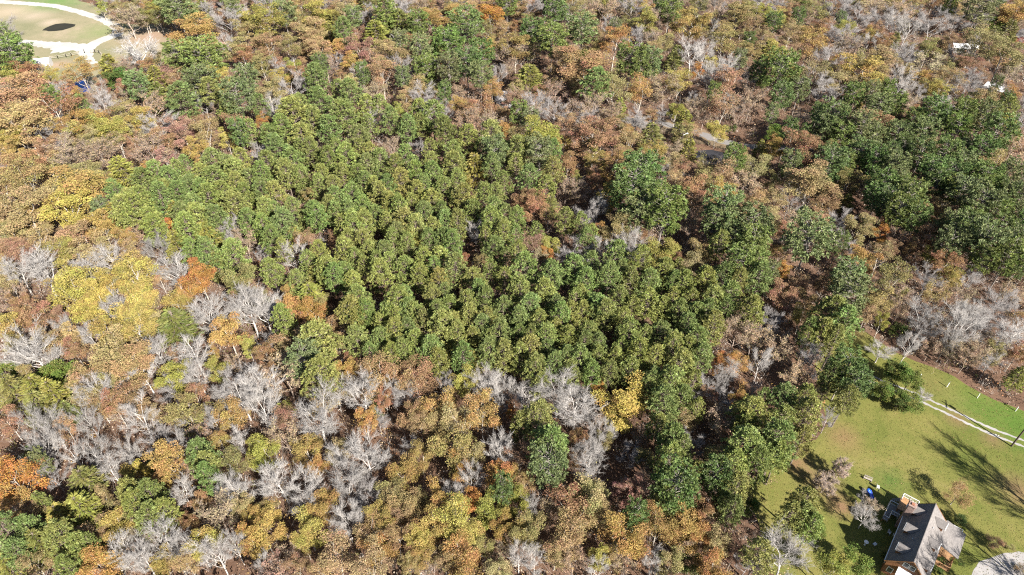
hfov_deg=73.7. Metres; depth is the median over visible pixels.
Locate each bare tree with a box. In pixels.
[0,247,36,295]
[0,312,65,375]
[7,401,50,444]
[9,338,34,372]
[13,242,58,296]
[15,449,50,487]
[17,421,61,466]
[26,401,70,445]
[47,311,73,346]
[50,79,67,101]
[54,435,87,470]
[68,252,102,283]
[69,370,126,414]
[69,400,104,438]
[73,431,112,472]
[74,321,100,348]
[87,78,108,109]
[88,239,127,276]
[95,286,125,319]
[95,450,123,488]
[105,30,159,75]
[107,527,147,573]
[111,430,144,466]
[118,388,159,435]
[122,356,155,393]
[124,533,155,574]
[137,328,176,372]
[139,229,171,270]
[139,511,188,563]
[149,248,196,288]
[165,425,189,456]
[166,471,197,511]
[173,331,214,375]
[177,355,210,396]
[180,532,219,567]
[181,291,229,334]
[195,0,213,16]
[198,531,233,574]
[202,404,224,433]
[209,377,233,410]
[209,465,256,511]
[216,211,244,244]
[216,375,257,420]
[218,31,232,52]
[221,279,266,337]
[222,527,246,564]
[226,423,248,454]
[233,361,285,411]
[241,381,282,429]
[242,288,283,334]
[248,142,269,163]
[250,452,301,504]
[251,546,272,574]
[260,90,281,116]
[276,235,310,273]
[287,460,327,503]
[287,484,317,516]
[291,374,344,447]
[322,438,360,484]
[325,497,365,542]
[327,374,348,411]
[328,464,365,503]
[339,364,378,419]
[342,426,390,478]
[345,503,365,524]
[352,69,367,92]
[362,109,385,142]
[380,372,405,409]
[396,0,407,17]
[438,478,463,505]
[458,458,488,491]
[463,362,499,407]
[464,219,484,251]
[481,427,516,472]
[486,369,507,409]
[494,394,508,420]
[497,373,515,400]
[503,375,524,407]
[507,539,532,573]
[513,381,539,409]
[520,491,538,512]
[522,542,545,574]
[534,363,584,418]
[550,378,605,431]
[568,421,606,472]
[572,444,606,482]
[586,555,610,574]
[587,416,617,457]
[589,189,608,223]
[589,235,611,266]
[610,224,643,252]
[618,230,652,268]
[641,543,665,574]
[677,35,704,75]
[692,54,733,102]
[693,38,717,69]
[709,17,721,36]
[714,355,741,396]
[721,49,739,73]
[747,344,774,384]
[757,518,816,574]
[850,500,881,529]
[854,497,886,518]
[862,32,878,49]
[863,338,900,362]
[880,8,912,32]
[889,63,920,99]
[890,41,905,54]
[894,14,923,49]
[896,330,926,361]
[907,295,945,342]
[913,386,931,400]
[930,4,944,17]
[935,298,998,351]
[935,327,965,361]
[940,95,955,113]
[952,293,992,329]
[989,317,1023,355]
[1014,96,1023,124]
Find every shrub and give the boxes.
[811,469,839,497]
[830,455,854,478]
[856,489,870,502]
[932,564,943,574]
[937,556,949,565]
[952,514,968,526]
[957,558,965,566]
[985,533,1006,548]
[1007,543,1015,550]
[1013,562,1023,573]
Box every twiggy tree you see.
[0,13,17,30]
[0,80,17,92]
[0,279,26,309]
[15,91,41,110]
[30,63,51,79]
[33,118,66,142]
[37,460,68,491]
[38,128,88,165]
[39,78,62,95]
[51,105,64,119]
[54,143,95,168]
[58,100,87,116]
[72,133,126,178]
[83,85,103,112]
[89,91,120,119]
[103,5,149,38]
[103,86,132,109]
[106,391,142,428]
[112,55,139,72]
[113,87,180,125]
[121,2,136,20]
[122,223,148,253]
[122,516,152,541]
[124,121,150,151]
[128,128,176,169]
[135,418,173,453]
[136,108,179,147]
[150,372,184,403]
[168,485,189,511]
[170,406,205,434]
[172,454,197,481]
[173,107,188,128]
[173,353,194,376]
[182,421,216,447]
[191,90,216,117]
[193,486,245,529]
[206,100,225,127]
[209,7,242,39]
[217,360,255,396]
[222,352,247,373]
[232,223,258,256]
[252,244,268,260]
[253,0,282,16]
[255,331,279,353]
[255,548,301,574]
[256,347,305,398]
[261,414,302,456]
[268,57,296,76]
[269,23,280,35]
[274,533,305,560]
[276,69,306,95]
[290,41,303,55]
[316,0,332,10]
[320,54,339,81]
[326,51,344,71]
[348,60,362,82]
[349,474,381,508]
[354,1,377,31]
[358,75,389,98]
[362,40,376,52]
[368,407,390,435]
[382,136,402,159]
[387,0,415,12]
[387,51,416,84]
[390,379,417,407]
[398,433,422,457]
[409,78,442,109]
[410,139,426,156]
[412,0,427,11]
[422,547,444,574]
[436,370,454,394]
[440,100,454,127]
[450,82,467,96]
[451,107,481,132]
[463,105,506,136]
[488,536,515,567]
[490,63,506,81]
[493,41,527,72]
[498,63,518,83]
[505,84,535,105]
[515,96,543,130]
[519,0,542,13]
[519,88,550,115]
[532,246,549,269]
[536,498,561,526]
[538,97,573,127]
[542,79,569,110]
[554,233,594,261]
[555,175,574,205]
[557,540,588,574]
[559,98,581,129]
[560,1,581,27]
[565,177,591,202]
[574,203,599,226]
[575,102,598,122]
[576,146,596,165]
[577,91,607,126]
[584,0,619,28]
[588,411,608,433]
[601,13,615,30]
[602,100,623,121]
[605,0,629,22]
[610,543,637,574]
[615,0,648,26]
[615,440,643,470]
[622,12,638,32]
[624,105,650,132]
[627,23,654,46]
[631,422,653,451]
[639,460,661,485]
[642,28,661,48]
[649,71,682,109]
[650,5,673,29]
[652,122,667,135]
[657,103,671,127]
[658,158,673,185]
[664,139,685,166]
[676,531,706,561]
[677,206,702,245]
[683,92,708,122]
[684,426,708,456]
[685,380,706,404]
[687,90,697,105]
[694,104,713,129]
[694,499,735,532]
[697,0,720,10]
[700,370,727,396]
[704,401,739,440]
[705,386,735,422]
[707,0,741,21]
[716,311,760,353]
[724,93,746,118]
[728,104,752,130]
[728,168,764,194]
[731,543,763,574]
[732,314,777,354]
[735,85,766,121]
[738,65,761,94]
[740,385,763,412]
[745,379,765,401]
[754,0,771,13]
[755,305,786,339]
[757,334,796,370]
[767,0,788,10]
[771,234,792,261]
[778,207,811,240]
[779,186,809,217]
[779,360,816,394]
[786,106,814,139]
[791,5,816,31]
[795,335,823,359]
[795,341,830,380]
[801,70,836,100]
[809,379,831,400]
[812,46,826,58]
[814,42,846,76]
[819,0,854,25]
[819,404,837,431]
[820,83,846,106]
[823,23,845,47]
[826,206,856,234]
[828,218,846,238]
[832,22,862,57]
[834,30,868,62]
[837,237,856,259]
[840,0,859,17]
[841,5,875,37]
[856,0,891,21]
[856,168,873,195]
[870,3,896,35]
[880,60,906,79]
[884,297,913,328]
[885,220,913,250]
[886,0,915,26]
[888,279,916,312]
[890,42,923,75]
[894,88,924,109]
[906,84,928,103]
[909,50,950,77]
[909,316,943,342]
[915,260,945,298]
[916,9,953,39]
[917,337,942,360]
[925,311,953,340]
[932,287,960,317]
[940,334,965,365]
[943,7,971,33]
[943,75,989,102]
[946,43,971,65]
[947,281,980,304]
[956,67,986,93]
[957,342,988,373]
[958,264,984,288]
[960,0,977,21]
[962,314,994,347]
[963,11,994,28]
[966,333,997,367]
[972,300,1012,332]
[974,351,1010,376]
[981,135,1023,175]
[981,331,1014,357]
[984,284,1019,321]
[998,278,1023,308]
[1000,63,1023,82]
[1009,300,1023,325]
[1010,17,1023,33]
[1010,112,1023,130]
[1015,95,1023,106]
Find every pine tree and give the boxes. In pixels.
[0,21,14,56]
[0,30,39,70]
[0,510,37,563]
[0,536,40,574]
[12,513,46,547]
[25,445,61,486]
[38,84,63,121]
[41,517,87,561]
[52,553,82,574]
[63,530,100,570]
[89,194,109,219]
[101,178,127,220]
[108,193,140,244]
[114,474,150,510]
[117,187,140,229]
[118,189,157,235]
[121,67,154,111]
[121,486,150,522]
[128,166,160,191]
[129,183,160,217]
[134,498,173,543]
[135,477,170,528]
[138,205,166,249]
[141,213,169,260]
[145,158,170,188]
[146,180,175,217]
[152,496,184,527]
[153,0,198,36]
[154,178,177,205]
[158,164,183,190]
[160,38,192,67]
[163,80,202,135]
[166,180,190,201]
[169,200,197,234]
[171,210,202,263]
[176,32,229,74]
[177,62,221,113]
[179,172,203,202]
[180,236,206,266]
[183,192,206,218]
[184,435,222,478]
[186,201,215,247]
[191,161,214,181]
[191,176,211,205]
[192,235,224,286]
[194,181,224,231]
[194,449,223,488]
[194,460,222,495]
[196,76,221,123]
[199,146,227,179]
[200,164,234,198]
[203,203,233,249]
[210,179,234,219]
[215,96,241,132]
[216,237,252,272]
[217,154,236,184]
[218,75,257,124]
[218,189,252,238]
[222,157,249,192]
[223,0,244,19]
[225,116,250,148]
[226,170,247,192]
[230,61,260,98]
[232,147,254,175]
[233,182,258,223]
[236,207,260,252]
[241,168,261,207]
[251,160,274,194]
[251,176,276,214]
[252,211,274,257]
[253,196,276,224]
[255,149,279,195]
[258,122,280,149]
[258,223,284,263]
[259,256,286,301]
[264,131,292,173]
[264,179,289,206]
[269,206,298,249]
[270,302,298,346]
[271,0,300,44]
[271,113,295,144]
[272,157,299,205]
[279,145,309,182]
[282,196,304,229]
[282,336,321,382]
[284,268,307,295]
[287,121,316,168]
[291,92,310,118]
[299,136,321,172]
[300,105,324,146]
[302,62,331,101]
[302,200,329,240]
[306,85,333,116]
[307,238,330,269]
[310,51,330,74]
[310,162,331,193]
[312,254,342,300]
[315,113,343,155]
[318,145,339,174]
[319,193,342,235]
[322,261,347,306]
[323,174,345,199]
[323,185,347,231]
[325,97,360,138]
[331,15,354,59]
[333,235,355,269]
[333,294,369,341]
[334,261,356,290]
[335,140,361,185]
[338,77,363,123]
[340,198,362,224]
[340,208,366,246]
[341,283,375,340]
[341,323,371,366]
[342,4,361,32]
[342,180,367,208]
[342,269,364,294]
[344,123,372,153]
[346,163,369,191]
[351,227,376,272]
[353,59,371,92]
[353,170,373,210]
[354,194,374,233]
[355,297,376,339]
[356,93,379,126]
[356,206,376,237]
[358,152,378,177]
[358,239,378,279]
[359,140,381,164]
[365,175,382,202]
[367,180,390,220]
[367,204,387,239]
[367,256,395,297]
[370,239,396,281]
[370,325,394,358]
[371,0,400,39]
[371,147,391,179]
[377,173,398,201]
[378,104,401,151]
[378,298,402,326]
[380,190,400,220]
[380,283,414,319]
[382,315,407,357]
[382,340,402,366]
[383,152,409,183]
[386,220,405,255]
[388,193,408,241]
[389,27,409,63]
[389,166,413,197]
[392,206,418,253]
[392,254,414,286]
[392,337,413,366]
[394,65,412,96]
[394,142,418,184]
[394,283,414,309]
[396,316,419,351]
[397,112,418,154]
[398,296,419,322]
[399,328,426,368]
[402,212,426,257]
[402,300,426,342]
[405,8,431,37]
[405,31,433,71]
[405,179,427,207]
[406,160,424,199]
[408,97,428,140]
[408,262,431,307]
[411,50,437,85]
[411,112,433,153]
[413,246,432,276]
[413,307,435,349]
[414,173,434,199]
[414,199,435,240]
[416,333,448,381]
[419,98,446,151]
[420,150,442,180]
[420,187,443,212]
[421,282,446,330]
[423,160,442,191]
[424,215,442,254]
[425,255,445,281]
[425,308,460,348]
[426,345,449,389]
[428,298,447,339]
[429,265,449,294]
[430,24,466,56]
[430,199,450,224]
[432,115,458,157]
[432,175,455,207]
[432,226,454,260]
[432,245,449,283]
[433,208,458,238]
[436,49,461,99]
[436,78,451,114]
[436,281,455,308]
[440,293,461,314]
[441,149,468,184]
[441,227,465,267]
[442,139,466,182]
[443,251,468,299]
[444,319,467,350]
[445,2,484,47]
[446,207,468,243]
[447,167,469,199]
[449,181,477,216]
[449,310,467,328]
[450,339,475,382]
[451,43,481,96]
[454,288,480,330]
[456,123,479,158]
[456,301,483,348]
[459,265,487,298]
[460,198,482,238]
[461,325,481,353]
[467,59,493,101]
[468,37,495,82]
[468,277,490,308]
[472,313,490,360]
[474,181,496,224]
[474,304,499,330]
[475,284,496,318]
[475,335,503,374]
[477,119,502,153]
[478,204,503,251]
[479,327,499,354]
[480,132,509,180]
[480,151,500,182]
[480,235,506,277]
[481,194,503,225]
[486,182,507,207]
[486,316,512,361]
[489,469,514,511]
[491,337,515,386]
[492,218,517,265]
[492,295,513,326]
[495,0,517,27]
[498,202,516,244]
[505,134,531,187]
[506,275,529,314]
[506,304,528,336]
[507,205,526,246]
[507,340,530,384]
[508,249,537,294]
[508,323,531,367]
[509,98,528,132]
[510,409,532,450]
[513,163,541,210]
[516,332,543,379]
[516,398,557,443]
[517,292,544,324]
[519,15,545,57]
[519,105,541,131]
[520,323,541,345]
[520,351,548,401]
[524,131,552,178]
[525,421,570,471]
[526,435,568,499]
[527,306,550,335]
[529,370,551,399]
[531,19,569,67]
[531,275,558,311]
[534,174,557,213]
[534,258,563,294]
[535,320,562,365]
[536,337,554,380]
[540,0,568,32]
[541,137,562,165]
[541,155,566,183]
[543,292,564,321]
[543,349,566,397]
[546,316,562,346]
[549,299,572,336]
[553,343,578,391]
[554,206,575,249]
[556,324,580,355]
[556,357,583,395]
[560,252,587,299]
[561,343,592,393]
[562,300,580,326]
[565,9,600,52]
[570,266,599,301]
[572,299,592,325]
[574,320,599,347]
[574,329,593,361]
[576,65,614,118]
[581,292,607,331]
[581,359,602,399]
[582,250,601,288]
[588,331,608,354]
[590,343,608,385]
[592,296,619,341]
[594,259,621,306]
[598,358,621,401]
[600,239,630,288]
[605,346,623,389]
[606,16,623,50]
[608,160,662,214]
[608,284,630,331]
[609,258,630,301]
[612,315,642,360]
[614,39,646,89]
[616,188,661,241]
[616,356,642,392]
[620,147,666,213]
[620,265,640,312]
[622,335,653,372]
[622,494,650,544]
[627,244,654,289]
[630,51,651,95]
[631,266,663,313]
[633,286,660,322]
[635,323,654,363]
[635,375,656,418]
[637,43,663,94]
[640,181,689,244]
[642,364,664,409]
[643,342,667,374]
[644,411,669,453]
[645,186,670,232]
[645,319,672,355]
[645,383,680,422]
[647,452,701,516]
[647,483,678,526]
[648,295,674,334]
[650,256,675,293]
[650,438,686,479]
[653,0,663,18]
[654,364,686,407]
[655,0,683,38]
[655,419,688,463]
[658,329,686,364]
[660,286,682,321]
[662,269,682,295]
[663,346,694,386]
[664,297,690,339]
[664,383,696,422]
[668,268,696,312]
[668,433,695,476]
[672,310,697,345]
[673,334,699,366]
[679,301,705,327]
[679,323,714,365]
[680,287,699,316]
[685,341,714,381]
[686,459,705,489]
[691,264,718,298]
[694,308,727,350]
[696,284,724,325]
[697,297,717,340]
[698,452,734,501]
[699,181,750,244]
[699,200,735,244]
[705,229,731,274]
[706,79,722,113]
[706,261,735,300]
[710,488,733,528]
[715,279,742,320]
[716,218,746,258]
[716,469,753,510]
[716,494,745,538]
[717,446,749,478]
[720,423,772,468]
[721,242,761,296]
[722,141,746,176]
[724,393,772,444]
[729,266,748,298]
[729,407,758,444]
[732,47,747,79]
[732,200,775,242]
[732,218,777,261]
[733,294,767,346]
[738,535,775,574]
[740,30,757,49]
[740,444,773,485]
[742,245,772,296]
[744,260,773,295]
[748,58,766,90]
[752,417,798,474]
[759,45,804,108]
[762,101,780,134]
[762,438,792,484]
[763,259,782,296]
[763,381,797,418]
[763,402,800,438]
[764,10,784,35]
[768,79,795,123]
[772,500,804,542]
[778,115,799,160]
[778,147,805,187]
[781,205,839,283]
[784,484,821,523]
[785,499,815,543]
[786,424,815,466]
[788,382,817,414]
[788,395,823,442]
[789,74,812,114]
[791,6,806,28]
[793,510,825,552]
[795,314,821,359]
[798,122,813,140]
[806,294,849,339]
[808,140,855,197]
[809,100,826,124]
[809,110,840,155]
[809,317,836,366]
[810,94,851,153]
[815,360,844,398]
[820,323,846,370]
[823,304,864,358]
[825,341,868,400]
[827,255,872,295]
[827,270,877,315]
[828,118,857,162]
[828,227,852,269]
[829,383,862,426]
[832,147,856,183]
[834,359,877,406]
[835,9,847,28]
[840,80,869,116]
[843,133,879,187]
[846,107,881,148]
[860,78,882,106]
[860,144,890,195]
[860,178,892,215]
[862,91,895,129]
[862,121,887,147]
[862,137,888,177]
[862,164,904,220]
[870,183,904,226]
[875,85,909,132]
[877,146,912,183]
[879,77,897,92]
[880,140,901,164]
[881,190,920,246]
[882,119,914,145]
[885,162,911,187]
[888,170,915,219]
[893,133,916,158]
[893,174,931,234]
[896,195,934,249]
[900,106,927,132]
[903,134,938,175]
[909,113,943,143]
[910,91,952,131]
[914,153,950,197]
[923,163,954,202]
[926,131,965,179]
[930,221,973,275]
[932,207,963,245]
[934,171,966,218]
[940,0,958,27]
[941,109,976,154]
[942,172,981,219]
[943,154,972,191]
[944,147,979,194]
[945,94,983,148]
[945,206,990,266]
[954,202,985,244]
[955,136,976,162]
[956,160,989,207]
[957,178,1008,237]
[957,212,1013,282]
[961,0,1001,39]
[964,237,1003,289]
[966,131,1002,173]
[966,158,1007,192]
[970,96,1004,144]
[974,110,1022,151]
[975,173,1008,203]
[980,195,1015,227]
[987,73,1004,93]
[987,234,1023,292]
[988,208,1019,237]
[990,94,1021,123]
[994,220,1023,277]
[995,0,1006,12]
[996,155,1023,183]
[996,175,1023,207]
[998,88,1015,105]
[1002,252,1023,293]
[1006,178,1023,211]
[1010,209,1023,239]
[1011,200,1023,227]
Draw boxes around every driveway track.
[869,380,1023,446]
[873,376,1023,440]
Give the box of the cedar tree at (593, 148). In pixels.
[581,140,597,162]
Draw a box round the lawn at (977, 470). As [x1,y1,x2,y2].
[747,327,1023,574]
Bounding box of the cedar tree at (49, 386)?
[39,378,77,414]
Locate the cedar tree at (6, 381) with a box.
[0,373,30,415]
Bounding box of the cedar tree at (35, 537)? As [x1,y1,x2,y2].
[24,527,62,571]
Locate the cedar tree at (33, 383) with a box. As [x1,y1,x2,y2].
[18,373,61,413]
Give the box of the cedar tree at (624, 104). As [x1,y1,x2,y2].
[612,97,626,118]
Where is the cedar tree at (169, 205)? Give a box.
[165,200,185,230]
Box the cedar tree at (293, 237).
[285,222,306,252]
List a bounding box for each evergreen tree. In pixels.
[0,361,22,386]
[16,445,36,465]
[35,358,76,386]
[101,66,133,92]
[139,460,155,475]
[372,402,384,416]
[676,547,702,574]
[743,496,761,517]
[755,75,772,90]
[763,124,784,139]
[797,0,813,6]
[808,520,826,538]
[837,543,875,574]
[869,379,898,402]
[882,357,909,380]
[887,321,911,337]
[891,388,911,408]
[894,365,926,391]
[898,392,924,415]
[982,16,1004,32]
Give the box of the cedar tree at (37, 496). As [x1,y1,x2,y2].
[29,490,55,518]
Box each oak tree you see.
[0,97,54,155]
[0,155,62,200]
[0,170,25,213]
[0,185,66,240]
[0,219,24,241]
[0,266,21,303]
[0,334,33,362]
[1,102,18,125]
[10,500,46,523]
[14,364,36,383]
[15,548,54,574]
[17,221,59,252]
[29,149,69,182]
[30,325,64,364]
[37,248,60,275]
[52,410,76,442]
[54,131,76,153]
[54,218,104,263]
[55,320,86,354]
[58,163,87,197]
[63,361,96,399]
[64,228,116,276]
[66,381,106,417]
[67,160,110,199]
[74,508,114,546]
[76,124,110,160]
[78,390,111,422]
[87,323,148,382]
[88,359,113,385]
[90,483,114,509]
[96,371,129,396]
[96,522,122,549]
[97,545,121,559]
[99,261,129,289]
[101,339,155,393]
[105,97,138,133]
[105,125,126,157]
[106,0,128,28]
[107,498,133,522]
[111,238,146,279]
[118,239,136,258]
[130,0,139,7]
[131,289,159,312]
[134,6,152,33]
[137,396,165,425]
[146,311,166,341]
[148,7,168,35]
[149,47,162,69]
[153,478,167,495]
[159,391,212,437]
[165,547,199,574]
[187,117,210,139]
[188,113,222,155]
[200,14,217,31]
[218,261,258,301]
[219,444,250,480]
[222,36,251,65]
[227,18,259,47]
[230,492,254,521]
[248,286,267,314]
[251,50,274,85]
[254,76,288,104]
[256,495,279,518]
[266,326,308,362]
[274,341,288,361]
[276,32,303,63]
[279,552,310,574]
[286,0,317,26]
[286,8,308,40]
[289,16,330,43]
[296,317,345,371]
[298,376,318,404]
[299,354,344,413]
[300,29,323,56]
[300,184,319,203]
[304,39,332,62]
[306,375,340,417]
[306,553,335,574]
[313,293,329,320]
[316,528,354,574]
[317,315,341,333]
[325,436,350,468]
[326,331,348,365]
[333,0,361,21]
[334,372,354,407]
[336,73,358,89]
[348,532,393,574]
[352,505,388,549]
[354,350,403,402]
[361,5,374,22]
[369,39,399,72]
[370,55,386,74]
[373,475,407,514]
[384,502,415,533]
[386,486,425,527]
[387,46,416,80]
[395,398,424,435]
[396,85,414,116]
[396,549,421,574]
[403,73,426,106]
[405,3,417,13]
[406,409,435,442]
[415,485,430,508]
[423,406,450,437]
[425,422,484,479]
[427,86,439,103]
[431,540,459,574]
[437,0,460,16]
[441,393,485,433]
[455,441,485,475]
[457,0,478,14]
[472,252,488,275]
[472,535,494,559]
[477,19,497,38]
[482,557,512,574]
[494,18,512,38]
[495,104,510,120]
[506,0,528,24]
[506,125,526,137]
[507,79,524,94]
[507,509,547,550]
[513,469,536,501]
[517,12,535,31]
[525,41,542,64]
[541,538,569,568]
[543,75,561,95]
[543,513,588,568]
[545,44,578,82]
[556,45,617,89]
[556,494,601,545]
[564,0,587,13]
[566,218,577,241]
[566,472,615,525]
[567,21,583,46]
[567,78,582,100]
[577,10,598,36]
[578,36,603,55]
[583,501,611,539]
[592,29,605,40]
[592,67,633,106]
[594,428,615,460]
[598,211,633,244]
[607,544,624,573]
[612,144,633,162]
[614,126,643,153]
[615,114,629,131]
[618,121,630,139]
[619,15,633,28]
[631,0,643,10]
[634,447,656,473]
[645,26,661,40]
[646,40,662,58]
[650,156,667,176]
[651,31,675,59]
[653,545,684,574]
[660,152,682,175]
[661,169,683,192]
[670,124,694,152]
[671,401,699,432]
[681,251,710,282]
[686,237,716,271]
[688,0,709,24]
[694,166,714,192]
[696,15,709,31]
[696,153,720,173]
[700,20,747,62]
[702,535,730,566]
[703,444,730,475]
[705,522,734,557]
[707,9,725,25]
[710,157,736,184]
[722,1,755,38]
[731,141,749,171]
[734,27,746,43]
[736,197,759,216]
[737,154,773,184]
[739,0,758,26]
[740,40,765,68]
[742,11,766,38]
[745,187,775,220]
[751,25,774,56]
[753,155,771,178]
[762,169,784,197]
[762,187,789,213]
[763,204,783,230]
[774,5,792,30]
[777,17,804,48]
[780,0,793,8]
[783,158,839,210]
[796,55,835,98]
[796,287,819,318]
[799,0,831,23]
[806,205,829,242]
[814,139,834,155]
[824,188,842,212]
[825,69,858,106]
[832,166,862,197]
[842,212,880,246]
[844,77,869,98]
[851,47,885,81]
[856,299,879,325]
[858,281,897,324]
[859,175,875,204]
[867,239,896,274]
[868,44,901,73]
[872,59,890,79]
[875,255,916,300]
[884,0,902,14]
[892,60,914,79]
[896,17,909,35]
[902,41,917,62]
[902,237,918,263]
[903,0,929,24]
[914,77,942,102]
[914,138,940,171]
[915,37,944,66]
[916,195,943,219]
[919,186,945,206]
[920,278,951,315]
[927,197,956,232]
[929,65,969,95]
[930,35,951,59]
[940,56,965,81]
[946,1,962,17]
[952,10,964,24]
[954,19,1007,66]
[966,86,1000,107]
[978,35,1023,80]
[979,148,1014,183]
[983,337,1006,370]
[991,48,1010,69]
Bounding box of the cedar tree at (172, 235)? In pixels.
[164,229,191,264]
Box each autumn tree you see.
[0,64,26,87]
[0,69,51,110]
[0,124,24,155]
[0,136,24,157]
[0,148,51,190]
[0,236,35,275]
[0,237,31,266]
[0,254,16,279]
[0,307,25,339]
[0,404,23,440]
[0,453,20,478]
[0,455,52,503]
[0,479,30,518]
[3,291,34,323]
[8,60,46,85]
[13,306,39,333]
[15,295,63,329]
[20,202,53,240]
[27,83,83,132]
[32,133,64,171]
[36,186,99,242]
[37,235,77,270]
[39,164,111,213]
[41,257,88,303]
[42,64,65,82]
[46,268,105,324]
[47,114,78,146]
[49,304,77,328]
[54,74,75,96]
[59,55,93,92]
[60,335,89,365]
[61,111,101,143]
[66,291,97,324]
[67,86,86,101]
[70,108,115,148]
[74,542,125,574]
[75,280,116,323]
[79,147,99,164]
[83,207,121,249]
[86,313,133,351]
[91,60,103,77]
[91,264,126,299]
[93,77,111,97]
[93,115,133,152]
[95,0,108,14]
[96,506,137,549]
[97,387,130,425]
[109,250,157,295]
[109,276,158,332]
[112,376,154,423]
[113,227,139,245]
[114,78,130,97]
[118,302,159,353]
[119,458,153,481]
[123,106,156,144]
[123,128,141,153]
[125,141,143,164]
[135,54,161,80]
[138,160,151,175]
[141,0,164,31]
[141,438,190,489]
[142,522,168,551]
[145,125,176,163]
[148,263,170,293]
[148,542,182,574]
[152,146,174,164]
[152,358,194,395]
[157,64,177,86]
[157,217,174,243]
[160,289,195,315]
[164,11,219,44]
[164,115,196,148]
[165,65,187,88]
[166,341,185,364]
[175,277,199,302]
[175,511,200,534]
[176,257,216,301]
[181,525,226,562]
[182,135,208,164]
[184,106,203,123]
[184,382,209,407]
[187,489,212,514]
[201,65,236,92]
[202,355,230,383]
[205,430,236,451]
[206,0,218,12]
[207,311,249,355]
[208,343,220,363]
[210,394,251,430]
[217,8,235,24]
[218,127,238,154]
[219,113,247,146]
[220,77,243,101]
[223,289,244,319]
[228,44,254,72]
[235,517,264,558]
[236,7,268,33]
[237,335,255,360]
[240,504,261,524]
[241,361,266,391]
[242,2,287,49]
[245,433,280,472]
[245,437,265,457]
[245,509,288,560]
[249,496,281,529]
[250,31,281,70]
[252,341,276,371]
[254,111,268,128]
[257,41,270,58]
[267,67,289,95]
[269,403,296,439]
[271,52,284,66]
[272,94,314,149]
[274,292,306,332]
[277,400,296,419]
[281,280,298,307]
[284,57,301,85]
[287,65,305,92]
[289,432,324,468]
[289,522,315,559]
[292,504,330,550]
[293,227,314,253]
[294,56,308,71]
[294,295,326,322]
[301,0,337,35]
[301,46,312,62]
[301,487,339,526]
[304,452,329,483]
[322,38,345,66]
[328,229,336,249]
[333,66,346,78]
[333,356,359,394]
[338,33,372,61]
[339,50,362,77]
[342,351,360,372]
[350,25,367,42]
[354,404,379,442]
[355,107,366,124]
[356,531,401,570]
[361,498,397,535]
[365,54,402,99]
[374,387,395,417]
[375,369,407,402]
[380,523,414,555]
[384,452,420,492]
[390,101,405,125]
[394,353,441,399]
[403,32,416,47]
[403,522,431,562]
[404,229,430,248]
[407,438,433,473]
[408,545,438,572]
[411,503,447,547]
[417,385,459,429]
[418,7,445,39]
[418,126,431,145]
[424,477,451,517]
[426,0,438,9]
[429,491,479,544]
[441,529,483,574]
[442,3,465,24]
[447,363,478,397]
[448,449,477,488]
[448,546,483,574]
[450,95,467,122]
[450,485,480,517]
[454,517,486,551]
[458,252,469,271]
[458,387,501,437]
[463,89,497,133]
[463,143,479,158]
[474,484,507,531]
[477,3,505,30]
[477,35,495,58]
[481,0,494,22]
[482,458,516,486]
[483,76,504,101]
[488,507,518,546]
[496,31,531,72]
[499,120,513,139]
[501,400,514,422]
[501,440,530,469]
[502,90,524,115]
[504,482,529,518]
[505,519,528,548]
[510,19,519,32]
[510,188,536,217]
[511,461,529,488]
[515,114,563,170]
[517,189,549,224]
[522,230,547,256]
[529,8,542,19]
[531,84,548,101]
[538,235,560,258]
[539,204,557,233]
[540,245,553,267]
[543,481,594,521]
[553,150,578,184]
[554,110,577,145]
[556,134,573,149]
[558,45,575,68]
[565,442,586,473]
[567,428,591,449]
[569,115,620,166]
[570,170,581,187]
[584,150,607,181]
[585,172,605,197]
[586,542,613,571]
[588,379,605,405]
[590,221,608,240]
[590,370,650,433]
[593,119,612,148]
[594,508,650,560]
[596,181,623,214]
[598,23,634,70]
[598,149,627,180]
[599,171,615,195]
[601,36,612,55]
[604,400,630,433]
[610,481,628,503]
[619,471,649,508]
[620,123,636,145]
[626,71,652,112]
[631,3,659,40]
[632,316,652,331]
[635,227,648,245]
[635,537,655,568]
[637,0,655,22]
[638,139,667,168]
[639,14,650,30]
[639,497,680,547]
[644,107,657,122]
[644,236,680,267]
[645,403,665,428]
[662,67,692,102]
[665,103,686,127]
[668,6,713,45]
[668,497,709,554]
[669,250,684,266]
[670,155,692,181]
[677,173,712,203]
[679,191,705,227]
[682,120,701,137]
[684,518,711,549]
[689,490,718,517]
[691,61,704,82]
[692,546,733,574]
[697,385,719,418]
[704,120,728,148]
[705,55,720,73]
[706,85,742,123]
[709,64,744,108]
[711,175,739,200]
[711,350,736,375]
[724,537,743,567]
[727,378,746,416]
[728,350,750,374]
[743,56,754,78]
[753,2,773,26]
[761,6,787,27]
[762,137,783,169]
[767,38,790,68]
[767,277,799,318]
[768,131,782,151]
[768,243,787,262]
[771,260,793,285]
[774,220,797,242]
[780,126,823,184]
[782,270,811,301]
[785,1,799,28]
[787,35,810,63]
[788,302,812,333]
[790,130,818,165]
[791,25,829,66]
[808,18,830,42]
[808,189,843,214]
[813,270,832,300]
[813,548,854,574]
[818,130,838,151]
[819,16,835,33]
[820,554,852,574]
[828,4,840,20]
[829,53,840,69]
[833,19,857,43]
[835,52,886,98]
[841,244,883,273]
[857,108,899,143]
[859,25,879,49]
[867,33,887,56]
[869,20,884,40]
[873,217,890,246]
[873,311,890,337]
[877,207,892,234]
[882,33,896,48]
[883,237,903,265]
[896,112,909,123]
[904,69,932,96]
[907,222,941,257]
[907,251,924,272]
[917,244,937,274]
[922,78,954,106]
[923,248,965,285]
[926,0,941,14]
[927,15,945,35]
[933,262,965,295]
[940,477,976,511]
[944,30,963,46]
[952,55,984,79]
[953,97,974,113]
[959,27,974,42]
[975,65,991,86]
[993,108,1016,131]
[997,3,1023,34]
[997,80,1022,99]
[1003,338,1023,371]
[1004,136,1023,156]
[1004,310,1023,338]
[1008,0,1023,15]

